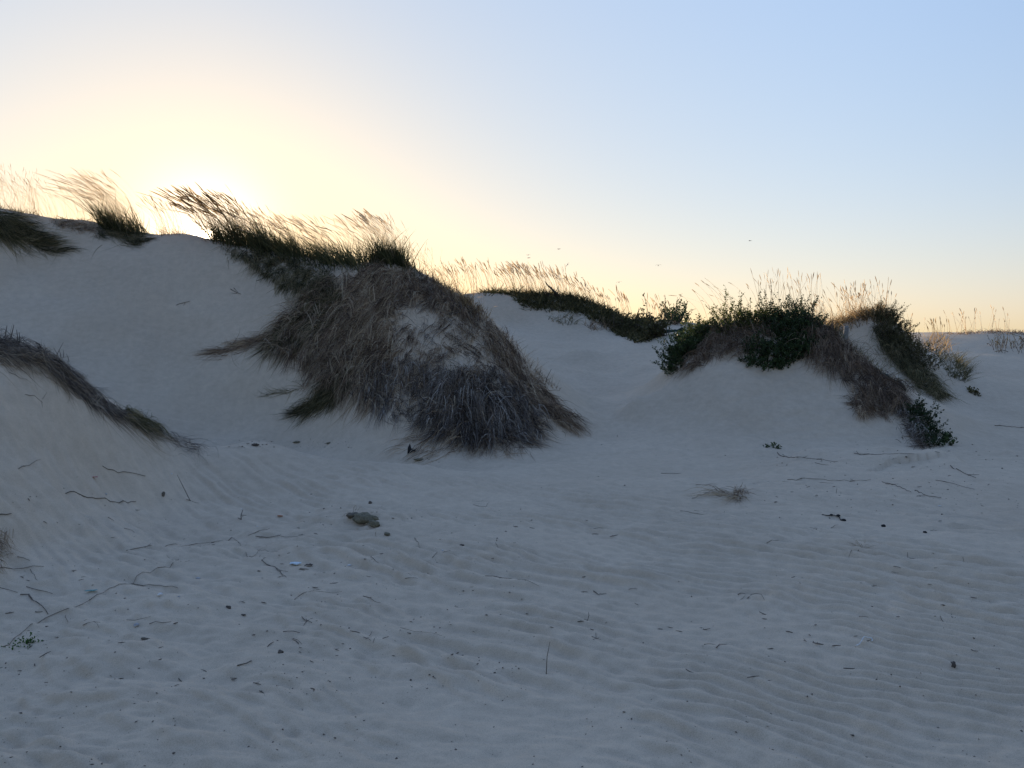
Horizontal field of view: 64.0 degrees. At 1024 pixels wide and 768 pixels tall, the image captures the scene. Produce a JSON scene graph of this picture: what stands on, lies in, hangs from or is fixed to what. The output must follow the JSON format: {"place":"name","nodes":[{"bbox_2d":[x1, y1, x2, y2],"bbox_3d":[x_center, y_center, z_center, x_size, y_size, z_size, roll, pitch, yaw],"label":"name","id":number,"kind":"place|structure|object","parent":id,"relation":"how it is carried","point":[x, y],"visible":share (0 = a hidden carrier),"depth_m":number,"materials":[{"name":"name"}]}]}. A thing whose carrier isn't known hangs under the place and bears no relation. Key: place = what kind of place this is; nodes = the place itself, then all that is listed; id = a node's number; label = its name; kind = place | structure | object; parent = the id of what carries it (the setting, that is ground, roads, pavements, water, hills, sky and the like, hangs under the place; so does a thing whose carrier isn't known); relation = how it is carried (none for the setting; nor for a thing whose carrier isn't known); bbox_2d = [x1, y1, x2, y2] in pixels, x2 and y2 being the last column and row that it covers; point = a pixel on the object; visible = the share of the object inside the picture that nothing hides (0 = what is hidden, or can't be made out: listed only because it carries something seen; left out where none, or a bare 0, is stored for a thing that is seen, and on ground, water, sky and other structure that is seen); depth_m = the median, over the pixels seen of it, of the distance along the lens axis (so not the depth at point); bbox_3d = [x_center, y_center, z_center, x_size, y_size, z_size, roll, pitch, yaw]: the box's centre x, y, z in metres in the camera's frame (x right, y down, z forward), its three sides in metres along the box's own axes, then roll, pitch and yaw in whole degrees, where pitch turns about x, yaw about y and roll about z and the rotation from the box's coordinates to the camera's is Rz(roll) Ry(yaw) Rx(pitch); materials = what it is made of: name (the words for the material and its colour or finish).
{"place":"outdoors","nodes":[
{"label":"outdoors","id":0,"kind":"place"},
{"bbox_2d":[0,208,1023,767],"bbox_3d":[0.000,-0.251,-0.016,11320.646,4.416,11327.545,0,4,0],"label":"sand","id":1,"kind":"structure","parent":0,"point":[120,324],"depth_m":5.71,"materials":[{"name":"beige sand"}]},
{"bbox_2d":[0,528,22,576],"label":"withered plant","id":2,"kind":"object","parent":1,"relation":"on","point":[6,545],"visible":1,"depth_m":5.30,"materials":[{"name":"brown plant"}]},
{"bbox_2d":[11,632,42,648],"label":"seedling","id":3,"kind":"object","parent":1,"relation":"on","point":[27,641],"visible":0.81,"depth_m":4.27,"materials":[{"name":"green plant"}]},
{"bbox_2d":[20,594,47,613],"bbox_3d":[-2.776,1.276,4.757,0.050,0.033,0.454,-3,5,-42],"label":"stick","id":4,"kind":"object","parent":1,"relation":"on","point":[29,595],"visible":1,"depth_m":4.83,"materials":[{"name":"wood"}]},
{"bbox_2d":[0,164,83,264],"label":"grass clump","id":5,"kind":"object","parent":1,"relation":"on","point":[40,240],"visible":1,"depth_m":15.57,"materials":[{"name":"plant"}]},
{"bbox_2d":[1,173,100,236],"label":"grass clump","id":6,"kind":"object","parent":1,"relation":"on","point":[72,225],"visible":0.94,"depth_m":16.19,"materials":[{"name":"beige plant"}]},
{"bbox_2d":[2,559,185,646],"bbox_3d":[-2.455,1.270,4.998,0.211,0.067,1.680,0,4,7],"label":"stick","id":7,"kind":"object","parent":1,"relation":"on","point":[83,603],"visible":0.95,"depth_m":4.75,"materials":[{"name":"wood"}]},
{"bbox_2d":[37,168,160,258],"bbox_3d":[-8.155,-3.376,16.316,2.372,1.977,2.161,4,5,44],"label":"grass clump","id":8,"kind":"object","parent":1,"relation":"on","point":[111,223],"visible":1,"depth_m":16.43,"materials":[{"name":"green plant"}]},
{"bbox_2d":[65,491,135,502],"bbox_3d":[-3.373,0.932,6.739,0.024,0.257,0.889,1,4,8],"label":"stick","id":9,"kind":"object","parent":1,"relation":"on","point":[99,498],"visible":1,"depth_m":6.69,"materials":[{"name":"wood"}]},
{"bbox_2d":[0,325,218,465],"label":"dead grass mat","id":10,"kind":"object","parent":1,"relation":"on","point":[64,373],"visible":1,"depth_m":7.43,"materials":[{"name":"plant"}]},
{"bbox_2d":[137,194,188,235],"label":"grass clump","id":11,"kind":"object","parent":1,"relation":"on","point":[169,230],"visible":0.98,"depth_m":16.45,"materials":[{"name":"beige plant"}]},
{"bbox_2d":[126,537,245,550],"bbox_3d":[-2.482,1.235,6.345,0.821,0.143,0.677,-1,4,-17],"label":"stick","id":12,"kind":"object","parent":1,"relation":"on","point":[185,545],"visible":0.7,"depth_m":6.37,"materials":[{"name":"brown wood"}]},
{"bbox_2d":[138,182,269,251],"bbox_3d":[-6.057,-3.263,16.308,2.811,1.474,1.804,2,4,29],"label":"grass clump","id":13,"kind":"object","parent":1,"relation":"on","point":[216,234],"visible":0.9,"depth_m":16.16,"materials":[{"name":"green plant"}]},
{"bbox_2d":[188,319,277,367],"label":"dead grass mat","id":14,"kind":"object","parent":1,"relation":"on","point":[252,340],"visible":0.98,"depth_m":13.86,"materials":[{"name":"plant"}]},
{"bbox_2d":[261,558,287,576],"bbox_3d":[-1.598,1.250,5.572,0.073,0.034,0.509,-3,4,-36],"label":"stick","id":15,"kind":"object","parent":1,"relation":"on","point":[274,566],"visible":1,"depth_m":5.57,"materials":[{"name":"wood"}]},
{"bbox_2d":[255,381,303,399],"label":"dead grass mat","id":16,"kind":"object","parent":1,"relation":"on","point":[284,392],"visible":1,"depth_m":13.01,"materials":[{"name":"brown plant"}]},
{"bbox_2d":[207,205,366,321],"bbox_3d":[-3.949,-2.347,15.584,4.408,2.369,2.142,3,5,39],"label":"grass clump","id":17,"kind":"object","parent":1,"relation":"on","point":[290,249],"visible":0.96,"depth_m":15.44,"materials":[{"name":"green plant"}]},
{"bbox_2d":[271,352,360,428],"bbox_3d":[-2.964,0.064,12.590,1.172,1.326,1.395,-3,5,-39],"label":"dead grass mat","id":18,"kind":"object","parent":1,"relation":"on","point":[320,398],"visible":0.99,"depth_m":12.59,"materials":[{"name":"brown plant"}]},
{"bbox_2d":[342,505,383,535],"bbox_3d":[-1.285,1.131,6.937,0.283,0.135,1.093,-2,4,-24],"label":"clod","id":19,"kind":"object","parent":1,"relation":"on","point":[364,518],"visible":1,"depth_m":6.86,"materials":[{"name":"soil"}]},
{"bbox_2d":[312,208,429,276],"bbox_3d":[-2.473,-2.419,14.177,2.223,1.282,1.430,2,4,27],"label":"grass clump","id":20,"kind":"object","parent":1,"relation":"on","point":[391,253],"visible":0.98,"depth_m":13.93,"materials":[{"name":"beige plant"}]},
{"bbox_2d":[232,257,517,430],"bbox_3d":[-2.279,-1.090,18.176,4.850,2.775,13.386,0,4,0],"label":"dead grass mat","id":21,"kind":"object","parent":1,"relation":"on","point":[299,318],"visible":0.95,"depth_m":13.11,"materials":[{"name":"plant"}]},
{"bbox_2d":[349,348,449,438],"bbox_3d":[-1.716,0.096,11.986,1.906,1.330,1.275,2,4,24],"label":"dead grass mat","id":22,"kind":"object","parent":1,"relation":"on","point":[389,396],"visible":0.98,"depth_m":12.05,"materials":[{"name":"plant"}]},
{"bbox_2d":[407,444,415,453],"bbox_3d":[-1.354,0.875,11.067,0.116,0.140,0.032,0,4,0],"label":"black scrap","id":23,"kind":"object","parent":1,"relation":"on","point":[410,448],"visible":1,"depth_m":11.06,"materials":[{"name":"black"}]},
{"bbox_2d":[405,236,442,281],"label":"grass clump","id":24,"kind":"object","parent":1,"relation":"on","point":[424,261],"visible":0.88,"depth_m":14.08,"materials":[{"name":"beige plant"}]},
{"bbox_2d":[421,260,491,319],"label":"grass clump","id":25,"kind":"object","parent":1,"relation":"on","point":[463,297],"visible":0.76,"depth_m":13.52,"materials":[{"name":"brown plant"}]},
{"bbox_2d":[428,256,492,293],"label":"grass clump","id":26,"kind":"object","parent":1,"relation":"on","point":[467,270],"visible":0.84,"depth_m":25.30,"materials":[{"name":"beige plant"}]},
{"bbox_2d":[375,427,547,464],"bbox_3d":[-0.603,0.793,11.057,2.520,0.631,1.091,0,4,7],"label":"dead grass mat","id":27,"kind":"object","parent":1,"relation":"on","point":[422,451],"visible":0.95,"depth_m":11.01,"materials":[{"name":"plant"}]},
{"bbox_2d":[399,354,578,455],"bbox_3d":[-0.344,0.239,11.569,2.666,1.399,1.942,0,4,0],"label":"clump","id":28,"kind":"object","parent":1,"relation":"on","point":[474,404],"visible":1,"depth_m":11.55,"materials":[{"name":"plant"}]},
{"bbox_2d":[483,261,525,294],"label":"grass clump","id":29,"kind":"object","parent":1,"relation":"on","point":[513,278],"visible":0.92,"depth_m":25.76,"materials":[{"name":"beige plant"}]},
{"bbox_2d":[1,440,1023,766],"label":"plant debris","id":30,"kind":"object","parent":1,"relation":"on","point":[501,642],"visible":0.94,"depth_m":3.98,"materials":[{"name":"brown plant"}]},
{"bbox_2d":[505,261,545,294],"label":"grass clump","id":31,"kind":"object","parent":1,"relation":"on","point":[518,266],"visible":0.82,"depth_m":25.85,"materials":[{"name":"beige plant"}]},
{"bbox_2d":[469,309,596,438],"bbox_3d":[0.285,-0.663,17.782,2.125,2.146,12.674,0,4,0],"label":"dead grass mat","id":32,"kind":"object","parent":1,"relation":"on","point":[549,402],"visible":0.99,"depth_m":12.55,"materials":[{"name":"plant"}]},
{"bbox_2d":[530,264,567,296],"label":"grass clump","id":33,"kind":"object","parent":1,"relation":"on","point":[551,271],"visible":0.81,"depth_m":25.91,"materials":[{"name":"beige plant"}]},
{"bbox_2d":[543,282,558,297],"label":"dead shrub","id":34,"kind":"object","parent":1,"relation":"on","point":[555,292],"visible":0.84,"depth_m":25.60,"materials":[{"name":"brown plant"}]},
{"bbox_2d":[475,282,655,342],"bbox_3d":[1.823,-2.377,26.752,6.055,1.980,10.597,1,4,9],"label":"heath mat","id":35,"kind":"object","parent":1,"relation":"on","point":[576,303],"visible":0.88,"depth_m":24.97,"materials":[{"name":"green plant"}]},
{"bbox_2d":[546,306,585,324],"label":"dry tuft","id":36,"kind":"object","parent":1,"relation":"on","point":[565,320],"visible":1,"depth_m":24.06,"materials":[{"name":"grey plant"}]},
{"bbox_2d":[553,269,590,300],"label":"grass clump","id":37,"kind":"object","parent":1,"relation":"on","point":[568,278],"visible":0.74,"depth_m":25.94,"materials":[{"name":"beige plant"}]},
{"bbox_2d":[577,281,615,312],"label":"grass clump","id":38,"kind":"object","parent":1,"relation":"on","point":[599,295],"visible":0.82,"depth_m":25.79,"materials":[{"name":"beige plant"}]},
{"bbox_2d":[583,314,623,330],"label":"dry tuft","id":39,"kind":"object","parent":1,"relation":"on","point":[591,324],"visible":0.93,"depth_m":24.00,"materials":[{"name":"grey plant"}]},
{"bbox_2d":[608,324,632,335],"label":"dry tuft","id":40,"kind":"object","parent":1,"relation":"on","point":[622,330],"visible":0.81,"depth_m":23.85,"materials":[{"name":"plant"}]},
{"bbox_2d":[612,307,661,329],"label":"bush","id":41,"kind":"object","parent":1,"relation":"on","point":[636,320],"visible":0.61,"depth_m":24.62,"materials":[{"name":"green plant"}]},
{"bbox_2d":[609,286,671,319],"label":"grass clump","id":42,"kind":"object","parent":1,"relation":"on","point":[626,299],"visible":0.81,"depth_m":27.43,"materials":[{"name":"beige plant"}]},
{"bbox_2d":[631,292,677,337],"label":"bush","id":43,"kind":"object","parent":1,"relation":"on","point":[657,329],"visible":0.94,"depth_m":21.93,"materials":[{"name":"green plant"}]},
{"bbox_2d":[663,326,685,332],"bbox_3d":[4.509,-1.247,22.970,0.692,0.734,0.110,0,4,0],"label":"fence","id":44,"kind":"object","parent":1,"relation":"on","point":[675,330],"visible":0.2,"depth_m":22.93,"materials":[{"name":"grey wood"}]},
{"bbox_2d":[658,294,693,324],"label":"bush","id":45,"kind":"object","parent":1,"relation":"on","point":[679,315],"visible":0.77,"depth_m":29.22,"materials":[{"name":"green plant"}]},
{"bbox_2d":[652,316,711,375],"bbox_3d":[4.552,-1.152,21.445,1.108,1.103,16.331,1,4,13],"label":"shrub","id":46,"kind":"object","parent":1,"relation":"on","point":[681,347],"visible":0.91,"depth_m":13.93,"materials":[{"name":"green plant"}]},
{"bbox_2d":[680,306,735,341],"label":"shrub","id":47,"kind":"object","parent":1,"relation":"on","point":[711,320],"visible":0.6,"depth_m":14.08,"materials":[{"name":"green plant"}]},
{"bbox_2d":[669,278,760,320],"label":"grass clump","id":48,"kind":"object","parent":1,"relation":"on","point":[720,297],"visible":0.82,"depth_m":14.27,"materials":[{"name":"beige plant"}]},
{"bbox_2d":[678,483,756,506],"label":"straw tuft","id":49,"kind":"object","parent":1,"relation":"on","point":[736,493],"visible":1,"depth_m":7.94,"materials":[{"name":"brown plant"}]},
{"bbox_2d":[670,311,786,380],"bbox_3d":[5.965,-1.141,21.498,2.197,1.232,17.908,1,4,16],"label":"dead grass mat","id":50,"kind":"object","parent":1,"relation":"on","point":[714,339],"visible":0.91,"depth_m":13.65,"materials":[{"name":"green plant"}]},
{"bbox_2d":[705,285,784,334],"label":"shrub","id":51,"kind":"object","parent":1,"relation":"on","point":[748,313],"visible":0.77,"depth_m":14.18,"materials":[{"name":"green plant"}]},
{"bbox_2d":[763,442,781,448],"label":"seedling","id":52,"kind":"object","parent":1,"relation":"on","point":[773,445],"visible":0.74,"depth_m":11.10,"materials":[{"name":"green plant"}]},
{"bbox_2d":[738,311,826,371],"bbox_3d":[4.543,-0.692,13.696,1.949,1.066,0.996,-3,5,-41],"label":"shrub","id":53,"kind":"object","parent":1,"relation":"on","point":[781,348],"visible":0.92,"depth_m":13.49,"materials":[{"name":"green plant"}]},
{"bbox_2d":[740,282,828,335],"bbox_3d":[4.617,-1.301,14.232,1.557,1.000,1.252,0,4,0],"label":"shrub","id":54,"kind":"object","parent":1,"relation":"on","point":[787,313],"visible":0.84,"depth_m":14.09,"materials":[{"name":"green plant"}]},
{"bbox_2d":[750,267,824,327],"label":"grass clump","id":55,"kind":"object","parent":1,"relation":"on","point":[792,289],"visible":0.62,"depth_m":14.30,"materials":[{"name":"plant"}]},
{"bbox_2d":[777,452,836,464],"bbox_3d":[3.660,0.919,10.175,0.394,0.082,1.215,-1,4,-9],"label":"stick","id":56,"kind":"object","parent":1,"relation":"on","point":[809,458],"visible":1,"depth_m":9.96,"materials":[{"name":"brown wood"}]},
{"bbox_2d":[766,478,870,482],"bbox_3d":[3.173,1.033,8.701,1.424,0.054,0.173,-1,4,-12],"label":"stick","id":57,"kind":"object","parent":1,"relation":"on","point":[819,482],"visible":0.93,"depth_m":8.78,"materials":[{"name":"brown wood"}]},
{"bbox_2d":[798,301,840,321],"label":"grass clump","id":58,"kind":"object","parent":1,"relation":"on","point":[823,311],"visible":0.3,"depth_m":18.16,"materials":[{"name":"beige plant"}]},
{"bbox_2d":[822,514,845,520],"bbox_3d":[2.806,1.158,7.041,0.126,0.046,0.282,-1,4,-19],"label":"pod string","id":59,"kind":"object","parent":1,"relation":"on","point":[837,515],"visible":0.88,"depth_m":7.11,"materials":[{"name":"black plant"}]},
{"bbox_2d":[843,326,848,339],"bbox_3d":[6.654,-0.609,16.604,0.303,1.134,0.118,0,4,0],"label":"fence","id":60,"kind":"object","parent":1,"relation":"on","point":[846,332],"visible":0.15,"depth_m":16.53,"materials":[{"name":"grey wood"}]},
{"bbox_2d":[814,277,900,331],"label":"grass clump","id":61,"kind":"object","parent":1,"relation":"on","point":[861,313],"visible":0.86,"depth_m":17.84,"materials":[{"name":"beige plant"}]},
{"bbox_2d":[785,312,932,419],"bbox_3d":[6.510,-0.499,15.045,2.499,1.749,6.167,2,4,31],"label":"dead grass mat","id":62,"kind":"object","parent":1,"relation":"on","point":[839,348],"visible":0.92,"depth_m":13.38,"materials":[{"name":"plant"}]},
{"bbox_2d":[855,636,872,645],"bbox_3d":[1.789,1.298,4.151,0.145,0.033,0.028,-3,5,-40],"label":"cord","id":63,"kind":"object","parent":1,"relation":"on","point":[862,640],"visible":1,"depth_m":4.14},
{"bbox_2d":[837,381,905,423],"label":"dead grass mat","id":64,"kind":"object","parent":1,"relation":"on","point":[868,406],"visible":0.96,"depth_m":12.41,"materials":[{"name":"plant"}]},
{"bbox_2d":[854,451,910,454],"bbox_3d":[4.534,0.855,9.992,0.666,0.051,0.116,2,4,31],"label":"stick","id":65,"kind":"object","parent":1,"relation":"on","point":[880,454],"visible":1,"depth_m":10.04,"materials":[{"name":"brown wood"}]},
{"bbox_2d":[875,366,904,389],"bbox_3d":[6.242,-0.091,13.593,0.606,0.466,0.163,3,5,40],"label":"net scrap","id":66,"kind":"object","parent":1,"relation":"on","point":[888,377],"visible":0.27,"depth_m":13.46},
{"bbox_2d":[867,295,949,370],"bbox_3d":[10.120,-1.339,21.375,1.576,1.627,11.050,2,4,24],"label":"shrub","id":67,"kind":"object","parent":1,"relation":"on","point":[894,320],"visible":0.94,"depth_m":17.15,"materials":[{"name":"green plant"}]},
{"bbox_2d":[890,405,938,449],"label":"dead grass mat","id":68,"kind":"object","parent":1,"relation":"on","point":[913,430],"visible":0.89,"depth_m":11.80,"materials":[{"name":"plant"}]},
{"bbox_2d":[867,319,969,406],"bbox_3d":[7.903,-0.466,15.730,1.496,1.698,3.985,0,4,0],"label":"dead grass mat","id":69,"kind":"object","parent":1,"relation":"on","point":[906,362],"visible":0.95,"depth_m":16.30,"materials":[{"name":"green plant"}]},
{"bbox_2d":[900,394,952,446],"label":"shrub","id":70,"kind":"object","parent":1,"relation":"on","point":[913,410],"visible":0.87,"depth_m":12.10,"materials":[{"name":"green plant"}]},
{"bbox_2d":[921,318,964,353],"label":"grass clump","id":71,"kind":"object","parent":1,"relation":"on","point":[936,337],"visible":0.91,"depth_m":23.38,"materials":[{"name":"beige plant"}]},
{"bbox_2d":[943,431,958,445],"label":"shrub","id":72,"kind":"object","parent":1,"relation":"on","point":[951,443],"visible":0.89,"depth_m":11.48,"materials":[{"name":"green plant"}]},
{"bbox_2d":[929,308,975,333],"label":"grass clump","id":73,"kind":"object","parent":1,"relation":"on","point":[964,321],"visible":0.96,"depth_m":25.51,"materials":[{"name":"beige plant"}]},
{"bbox_2d":[936,348,979,381],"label":"grass clump","id":74,"kind":"object","parent":1,"relation":"on","point":[957,373],"visible":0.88,"depth_m":17.13,"materials":[{"name":"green plant"}]},
{"bbox_2d":[955,350,980,374],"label":"grass clump","id":75,"kind":"object","parent":1,"relation":"on","point":[965,365],"visible":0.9,"depth_m":19.53,"materials":[{"name":"green plant"}]},
{"bbox_2d":[965,386,980,395],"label":"creeping plant","id":76,"kind":"object","parent":1,"relation":"on","point":[975,391],"visible":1,"depth_m":15.69,"materials":[{"name":"green plant"}]},
{"bbox_2d":[941,327,1023,334],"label":"heath mat","id":77,"kind":"object","parent":1,"relation":"on","point":[1001,330],"visible":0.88,"depth_m":25.41,"materials":[{"name":"brown plant"}]},
{"bbox_2d":[976,305,1009,332],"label":"grass clump","id":78,"kind":"object","parent":1,"relation":"on","point":[995,319],"visible":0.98,"depth_m":25.56,"materials":[{"name":"beige plant"}]},
{"bbox_2d":[987,329,1023,353],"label":"bush","id":79,"kind":"object","parent":1,"relation":"on","point":[1010,343],"visible":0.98,"depth_m":22.24,"materials":[{"name":"grey plant"}]},
{"bbox_2d":[0,0,1023,331],"label":"sky","id":80,"kind":"structure","parent":0,"point":[849,141],"materials":[{"name":"blue"}]}
]}

